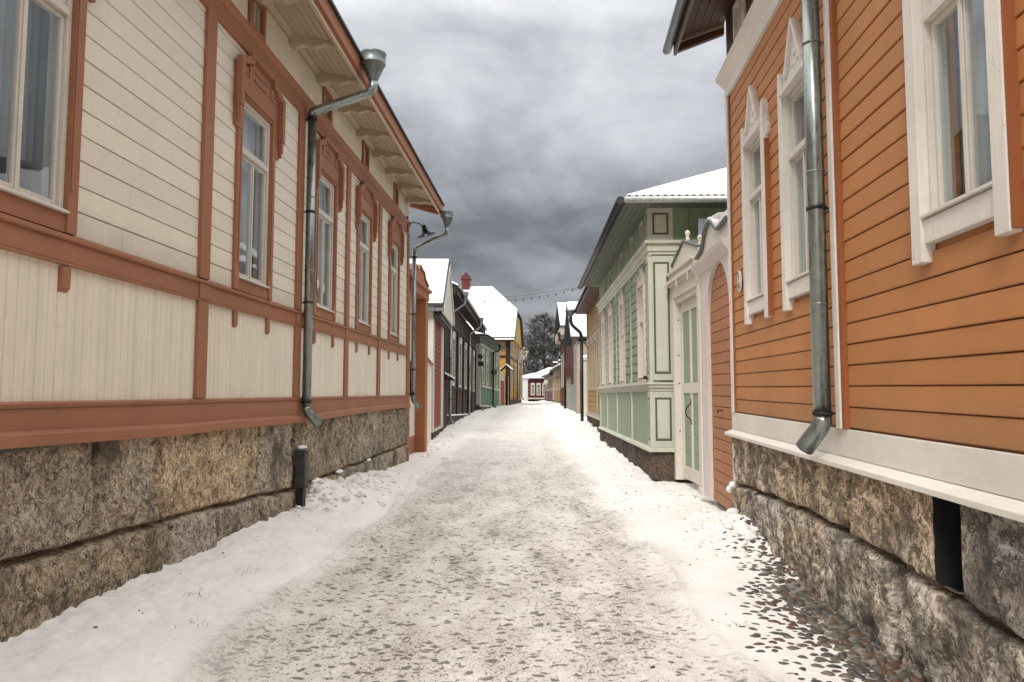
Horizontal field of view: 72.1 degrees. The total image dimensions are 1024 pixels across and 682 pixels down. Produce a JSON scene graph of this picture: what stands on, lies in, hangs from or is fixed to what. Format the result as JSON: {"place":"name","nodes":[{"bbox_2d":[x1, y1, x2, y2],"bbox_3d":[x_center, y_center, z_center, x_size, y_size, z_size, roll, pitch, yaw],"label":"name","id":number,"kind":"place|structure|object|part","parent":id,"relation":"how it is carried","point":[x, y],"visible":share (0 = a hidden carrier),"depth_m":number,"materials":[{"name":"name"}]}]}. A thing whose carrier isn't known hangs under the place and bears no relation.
{"place":"outdoors","nodes":[
{"label":"outdoors","id":0,"kind":"place"},
{"bbox_2d":[0,400,908,681],"bbox_3d":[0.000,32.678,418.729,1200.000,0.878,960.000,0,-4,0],"label":"ground","id":1,"kind":"structure","parent":0,"point":[160,636],"depth_m":5.92,"materials":[{"name":"white snow"}]},
{"bbox_2d":[0,0,453,641],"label":"timber house","id":2,"kind":"structure","parent":1,"relation":"on","point":[180,380],"depth_m":6.75,"materials":[{"name":"white paint"}]},
{"bbox_2d":[0,156,37,190],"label":"flowerpot","id":3,"kind":"object","parent":2,"relation":"on","point":[28,171],"visible":0.35,"depth_m":4.80,"materials":[{"name":"ceramic"}]},
{"bbox_2d":[0,0,95,235],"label":"window","id":4,"kind":"structure","parent":2,"relation":"in","point":[24,24],"depth_m":5.09,"materials":[{"name":"white paint"}]},
{"bbox_2d":[247,0,266,42],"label":"attic window","id":5,"kind":"structure","parent":2,"relation":"in","point":[252,11],"depth_m":8.53,"materials":[{"name":"brown paint"}]},
{"bbox_2d":[231,52,285,300],"bbox_3d":[-3.134,-1.926,8.394,0.357,2.775,1.295,0,-4,3],"label":"window","id":6,"kind":"structure","parent":2,"relation":"in","point":[253,96],"depth_m":8.55,"materials":[{"name":"white paint"}]},
{"bbox_2d":[322,86,332,124],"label":"attic window","id":7,"kind":"structure","parent":2,"relation":"in","point":[325,94],"depth_m":11.14,"materials":[{"name":"brown paint"}]},
{"bbox_2d":[313,136,344,321],"bbox_3d":[-3.000,-1.732,11.045,0.357,2.775,1.295,0,-4,3],"label":"window","id":8,"kind":"structure","parent":2,"relation":"in","point":[331,173],"depth_m":11.34,"materials":[{"name":"white paint"}]},
{"bbox_2d":[361,140,369,170],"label":"attic window","id":9,"kind":"structure","parent":2,"relation":"in","point":[364,145],"depth_m":13.54,"materials":[{"name":"brown paint"}]},
{"bbox_2d":[354,181,377,333],"bbox_3d":[-2.882,-1.563,13.355,0.357,2.775,1.295,0,-4,3],"label":"window","id":10,"kind":"structure","parent":2,"relation":"in","point":[365,211],"depth_m":13.60,"materials":[{"name":"white paint"}]},
{"bbox_2d":[387,216,404,342],"bbox_3d":[-2.684,-1.374,15.937,0.225,2.776,1.291,0,-4,3],"label":"window","id":11,"kind":"structure","parent":2,"relation":"in","point":[396,235],"depth_m":16.22,"materials":[{"name":"white paint"}]},
{"bbox_2d":[393,182,398,207],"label":"attic window","id":12,"kind":"structure","parent":2,"relation":"in","point":[394,185],"depth_m":16.17,"materials":[{"name":"brown paint"}]},
{"bbox_2d":[407,216,434,237],"bbox_3d":[-2.291,-2.826,17.696,0.738,0.477,0.479,1,-4,-13],"label":"wall lamp","id":13,"kind":"object","parent":2,"relation":"attached to","point":[425,232],"visible":1,"depth_m":17.65,"materials":[{"name":"black metal"}]},
{"bbox_2d":[294,445,309,506],"bbox_3d":[-2.849,1.934,9.519,0.160,1.049,0.194,0,-4,3],"label":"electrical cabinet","id":14,"kind":"object","parent":1,"relation":"on","point":[301,468],"visible":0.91,"depth_m":9.46,"materials":[{"name":"metal"}]},
{"bbox_3d":[-2.775,1.735,9.531,0.012,0.410,0.133,0,-4,3],"label":"door","id":15,"kind":"part","parent":14,"relation":"part of","materials":[{"name":"black metal"}]},
{"bbox_2d":[405,263,431,457],"bbox_3d":[-2.683,0.519,19.003,0.580,5.240,2.820,0,-4,3],"label":"timber gateway","id":16,"kind":"object","parent":1,"relation":"on","point":[417,432],"visible":0.42,"depth_m":19.85,"materials":[{"name":"orange paint"}]},
{"bbox_2d":[409,297,414,436],"bbox_3d":[-2.801,0.662,18.923,0.028,3.845,2.010,0,-4,3],"label":"door","id":17,"kind":"structure","parent":16,"relation":"in","point":[412,407],"depth_m":19.36,"materials":[{"name":"white wood"}]},
{"bbox_2d":[427,356,433,446],"bbox_3d":[-2.640,1.862,22.223,0.200,2.810,3.810,0,-4,-4],"label":"board fence","id":18,"kind":"object","parent":1,"relation":"on","point":[429,376],"visible":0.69,"depth_m":22.51,"materials":[{"name":"wood"}]},
{"bbox_2d":[410,259,454,439],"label":"house","id":19,"kind":"structure","parent":1,"relation":"on","point":[440,301],"depth_m":25.74,"materials":[{"name":"wood"}]},
{"bbox_2d":[443,281,487,427],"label":"timber house","id":20,"kind":"structure","parent":1,"relation":"on","point":[459,393],"depth_m":35.19,"materials":[{"name":"wood"}]},
{"bbox_2d":[452,331,455,385],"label":"window","id":21,"kind":"structure","parent":20,"relation":"in","point":[453,332],"depth_m":33.03,"materials":[{"name":"white wood"}]},
{"bbox_2d":[458,337,462,387],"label":"window","id":22,"kind":"structure","parent":20,"relation":"in","point":[460,339],"depth_m":36.03,"materials":[{"name":"white wood"}]},
{"bbox_2d":[464,343,467,389],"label":"window","id":23,"kind":"structure","parent":20,"relation":"in","point":[465,344],"depth_m":38.43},
{"bbox_2d":[473,350,474,391],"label":"window","id":24,"kind":"structure","parent":20,"relation":"in","point":[473,350],"depth_m":43.43,"materials":[{"name":"white wood"}]},
{"bbox_2d":[470,288,575,302],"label":"string lights","id":25,"kind":"object","parent":20,"relation":"hanging from","point":[522,295],"visible":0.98,"depth_m":35.23,"materials":[{"name":"black plastic"}]},
{"bbox_2d":[478,351,482,410],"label":"street sign","id":26,"kind":"object","parent":1,"relation":"on","point":[480,357],"visible":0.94,"depth_m":44.65,"materials":[{"name":"black metal"}]},
{"bbox_2d":[472,328,506,409],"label":"timber house","id":27,"kind":"structure","parent":1,"relation":"on","point":[488,346],"depth_m":48.44,"materials":[{"name":"wood"}]},
{"bbox_2d":[482,348,484,383],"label":"window","id":28,"kind":"structure","parent":27,"relation":"in","point":[483,349],"depth_m":46.78,"materials":[{"name":"white wood"}]},
{"bbox_2d":[486,350,488,384],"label":"window","id":29,"kind":"structure","parent":27,"relation":"in","point":[487,352],"depth_m":48.46,"materials":[{"name":"white wood"}]},
{"bbox_2d":[495,356,497,387],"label":"window","id":30,"kind":"structure","parent":27,"relation":"in","point":[496,375],"depth_m":52.85,"materials":[{"name":"wood"}]},
{"bbox_2d":[460,273,527,404],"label":"tall house","id":31,"kind":"structure","parent":1,"relation":"on","point":[502,322],"depth_m":63.33,"materials":[{"name":"wood"}]},
{"bbox_2d":[510,361,511,387],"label":"window","id":32,"kind":"structure","parent":31,"relation":"in","point":[511,361],"depth_m":61.53,"materials":[{"name":"beige wood"}]},
{"bbox_2d":[500,364,512,405],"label":"wall gateway","id":33,"kind":"object","parent":1,"relation":"on","point":[504,390],"depth_m":57.11,"materials":[{"name":"beige paint"}]},
{"bbox_2d":[501,381,503,405],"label":"door","id":34,"kind":"structure","parent":33,"relation":"in","point":[502,382],"depth_m":55.86,"materials":[{"name":"red paint"}]},
{"bbox_2d":[294,415,770,560],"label":"snow clods","id":35,"kind":"object","parent":1,"relation":"on","point":[728,524],"visible":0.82,"depth_m":9.29,"materials":[{"name":"white snow"}]},
{"bbox_2d":[521,335,546,374],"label":"bare tree","id":36,"kind":"object","parent":1,"relation":"on","point":[528,359],"visible":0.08,"depth_m":126.27,"materials":[{"name":"grey plant"}]},
{"bbox_2d":[522,312,559,374],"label":"tall tree","id":37,"kind":"object","parent":1,"relation":"on","point":[538,332],"visible":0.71,"depth_m":121.16,"materials":[{"name":"grey plant"}]},
{"bbox_2d":[528,362,557,400],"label":"cottage","id":38,"kind":"structure","parent":1,"relation":"on","point":[535,386],"depth_m":96.77,"materials":[{"name":"wood"}]},
{"bbox_2d":[531,383,534,394],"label":"window","id":39,"kind":"structure","parent":38,"relation":"in","point":[532,384],"depth_m":96.74,"materials":[{"name":"white wood"}]},
{"bbox_2d":[536,383,540,394],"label":"window","id":40,"kind":"structure","parent":38,"relation":"in","point":[538,384],"depth_m":96.76,"materials":[{"name":"white wood"}]},
{"bbox_2d":[533,338,558,367],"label":"bare tree","id":41,"kind":"object","parent":1,"relation":"on","point":[549,357],"visible":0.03,"depth_m":125.87,"materials":[{"name":"grey plant"}]},
{"bbox_2d":[544,380,548,400],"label":"street sign","id":42,"kind":"object","parent":1,"relation":"on","point":[546,382],"visible":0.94,"depth_m":82.78,"materials":[{"name":"white metal"}]},
{"bbox_2d":[541,371,553,401],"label":"cottage","id":43,"kind":"structure","parent":1,"relation":"on","point":[548,375],"depth_m":83.78,"materials":[{"name":"wood"}]},
{"bbox_2d":[549,363,560,402],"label":"cottage","id":44,"kind":"structure","parent":1,"relation":"on","point":[555,370],"depth_m":72.65,"materials":[{"name":"yellow wood"}]},
{"bbox_2d":[557,373,558,388],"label":"window","id":45,"kind":"structure","parent":44,"relation":"in","point":[557,373],"depth_m":70.72,"materials":[{"name":"brown wood"}]},
{"bbox_2d":[554,303,570,408],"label":"house","id":46,"kind":"structure","parent":1,"relation":"on","point":[565,354],"depth_m":49.92,"materials":[{"name":"wood"}]},
{"bbox_2d":[561,355,561,387],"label":"window","id":47,"kind":"structure","parent":46,"relation":"in","point":[561,355],"depth_m":53.91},
{"bbox_2d":[562,354,563,386],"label":"window","id":48,"kind":"structure","parent":46,"relation":"in","point":[562,354],"depth_m":50.85,"materials":[{"name":"white wood"}]},
{"bbox_2d":[566,376,571,409],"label":"board fence","id":49,"kind":"object","parent":1,"relation":"on","point":[568,394],"visible":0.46,"depth_m":45.70,"materials":[{"name":"grey wood"}]},
{"bbox_2d":[565,360,570,382],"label":"bare creeper","id":50,"kind":"object","parent":49,"relation":"attached to","point":[568,366],"visible":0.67,"depth_m":45.53,"materials":[{"name":"plant"}]},
{"bbox_2d":[563,302,586,413],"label":"house","id":51,"kind":"structure","parent":1,"relation":"on","point":[571,337],"depth_m":40.08,"materials":[{"name":"white wood"}]},
{"bbox_2d":[565,286,599,431],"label":"timber house","id":52,"kind":"structure","parent":1,"relation":"on","point":[589,300],"depth_m":29.25,"materials":[{"name":"yellow wood"}]},
{"bbox_2d":[587,339,590,390],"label":"window","id":53,"kind":"structure","parent":52,"relation":"in","point":[588,341],"depth_m":30.72,"materials":[{"name":"beige wood"}]},
{"bbox_2d":[590,336,593,389],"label":"window","id":54,"kind":"structure","parent":52,"relation":"in","point":[591,338],"depth_m":29.34,"materials":[{"name":"beige wood"}]},
{"bbox_2d":[593,333,596,389],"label":"window","id":55,"kind":"structure","parent":52,"relation":"in","point":[595,387],"depth_m":27.85,"materials":[{"name":"beige wood"}]},
{"bbox_2d":[597,328,598,378],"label":"window","id":56,"kind":"structure","parent":52,"relation":"in","point":[598,328],"depth_m":26.11,"materials":[{"name":"beige wood"}]},
{"bbox_2d":[583,355,586,416],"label":"gate","id":57,"kind":"structure","parent":1,"relation":"on","point":[585,380],"depth_m":35.74,"materials":[{"name":"white wood"}]},
{"bbox_2d":[578,168,726,482],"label":"timber house","id":58,"kind":"structure","parent":1,"relation":"on","point":[629,267],"depth_m":13.83,"materials":[{"name":"green wood"}]},
{"bbox_2d":[600,310,605,385],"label":"window","id":59,"kind":"structure","parent":58,"relation":"in","point":[603,336],"depth_m":21.58,"materials":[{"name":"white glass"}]},
{"bbox_2d":[603,278,604,294],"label":"attic window","id":60,"kind":"structure","parent":58,"relation":"in","point":[604,278],"depth_m":21.21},
{"bbox_2d":[609,270,611,286],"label":"attic window","id":61,"kind":"structure","parent":58,"relation":"in","point":[610,273],"depth_m":19.52,"materials":[{"name":"wood"}]},
{"bbox_2d":[607,301,614,384],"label":"window","id":62,"kind":"structure","parent":58,"relation":"in","point":[610,311],"depth_m":19.69,"materials":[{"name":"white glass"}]},
{"bbox_2d":[614,261,616,280],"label":"attic window","id":63,"kind":"structure","parent":58,"relation":"in","point":[615,265],"depth_m":18.33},
{"bbox_2d":[619,252,622,271],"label":"attic window","id":64,"kind":"structure","parent":58,"relation":"in","point":[621,254],"depth_m":17.13,"materials":[{"name":"wood"}]},
{"bbox_2d":[618,288,625,383],"bbox_3d":[2.738,-0.121,17.110,0.207,2.323,0.880,0,-4,1],"label":"window","id":65,"kind":"structure","parent":58,"relation":"in","point":[622,361],"depth_m":17.34,"materials":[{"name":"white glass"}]},
{"bbox_2d":[630,235,633,258],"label":"attic window","id":66,"kind":"structure","parent":58,"relation":"in","point":[632,237],"depth_m":15.44,"materials":[{"name":"beige wood"}]},
{"bbox_2d":[635,266,646,381],"bbox_3d":[2.669,-0.349,14.190,0.207,2.323,0.880,0,-4,1],"label":"window","id":67,"kind":"structure","parent":58,"relation":"in","point":[640,279],"depth_m":14.42,"materials":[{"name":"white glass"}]},
{"bbox_2d":[639,220,643,246],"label":"attic window","id":68,"kind":"structure","parent":58,"relation":"in","point":[641,241],"depth_m":14.32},
{"bbox_2d":[665,230,701,484],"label":"garden gate","id":69,"kind":"structure","parent":58,"relation":"attached to","point":[681,283],"depth_m":12.52,"materials":[{"name":"white wood"}]},
{"bbox_2d":[680,296,699,484],"bbox_3d":[3.077,0.844,12.191,0.166,3.160,1.340,0,-4,0],"label":"door","id":70,"kind":"structure","parent":69,"relation":"in","point":[688,314],"depth_m":12.30,"materials":[{"name":"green wood"}]},
{"bbox_2d":[697,218,706,235],"bbox_3d":[3.795,0.197,12.786,0.750,4.920,0.070,0,-4,0],"label":"metal sheet","id":71,"kind":"object","parent":1,"relation":"on","point":[700,223],"visible":0.17,"depth_m":12.93,"materials":[{"name":"grey metal"}]},
{"bbox_2d":[690,210,742,510],"bbox_3d":[2.959,0.272,9.985,0.419,4.187,2.220,0,-4,4],"label":"arched gateway","id":72,"kind":"object","parent":1,"relation":"on","point":[709,269],"visible":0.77,"depth_m":10.14,"materials":[{"name":"wood"}]},
{"bbox_2d":[710,263,725,506],"bbox_3d":[2.926,0.557,10.083,0.104,3.486,0.734,0,-4,4],"label":"door","id":73,"kind":"structure","parent":72,"relation":"in","point":[715,318],"depth_m":10.03,"materials":[{"name":"orange wood"}]},
{"bbox_2d":[720,262,732,508],"bbox_3d":[2.896,0.507,9.338,0.047,3.486,0.734,0,-4,4],"label":"door","id":74,"kind":"structure","parent":72,"relation":"in","point":[725,322],"depth_m":9.46,"materials":[{"name":"orange wood"}]},
{"bbox_2d":[715,517,924,681],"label":"cobblestones","id":75,"kind":"structure","parent":1,"relation":"on","point":[858,669],"depth_m":4.93,"materials":[{"name":"stone"}]},
{"bbox_2d":[663,0,1023,681],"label":"timber house","id":76,"kind":"structure","parent":1,"relation":"on","point":[875,179],"depth_m":4.61,"materials":[{"name":"orange wood"}]},
{"bbox_2d":[732,0,745,41],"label":"attic window","id":77,"kind":"structure","parent":76,"relation":"in","point":[739,15],"depth_m":8.44,"materials":[{"name":"beige wood"}]},
{"bbox_2d":[740,85,775,324],"bbox_3d":[2.702,-1.518,7.677,0.195,2.618,1.070,0,-4,4],"label":"window","id":78,"kind":"structure","parent":76,"relation":"in","point":[756,197],"depth_m":7.81,"materials":[{"name":"white paint"}]},
{"bbox_2d":[777,18,821,310],"bbox_3d":[2.592,-1.613,6.254,0.195,2.618,1.070,0,-4,4],"label":"window","id":79,"kind":"structure","parent":76,"relation":"in","point":[790,84],"depth_m":6.54,"materials":[{"name":"white paint"}]},
{"bbox_2d":[901,0,1023,265],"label":"window","id":80,"kind":"structure","parent":76,"relation":"in","point":[986,53],"depth_m":3.87,"materials":[{"name":"white paint"}]},
{"bbox_2d":[175,494,746,627],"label":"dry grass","id":81,"kind":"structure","parent":0,"point":[260,569],"depth_m":5.42,"materials":[{"name":"brown plant"}]},
{"bbox_2d":[209,401,774,681],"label":"road","id":82,"kind":"structure","parent":0,"point":[506,554],"depth_m":5.82,"materials":[{"name":"white snow"}]},
{"bbox_2d":[93,468,797,674],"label":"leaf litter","id":83,"kind":"object","parent":82,"relation":"on","point":[433,497],"visible":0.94,"depth_m":6.80,"materials":[{"name":"brown plant"}]},
{"bbox_2d":[521,373,534,400],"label":"gate wall","id":84,"kind":"structure","parent":82,"relation":"on","point":[526,377],"depth_m":92.73,"materials":[{"name":"white paint"}]},
{"bbox_2d":[333,0,726,374],"label":"sky","id":85,"kind":"structure","parent":0,"point":[529,120],"materials":[{"name":"grey"}]}
]}

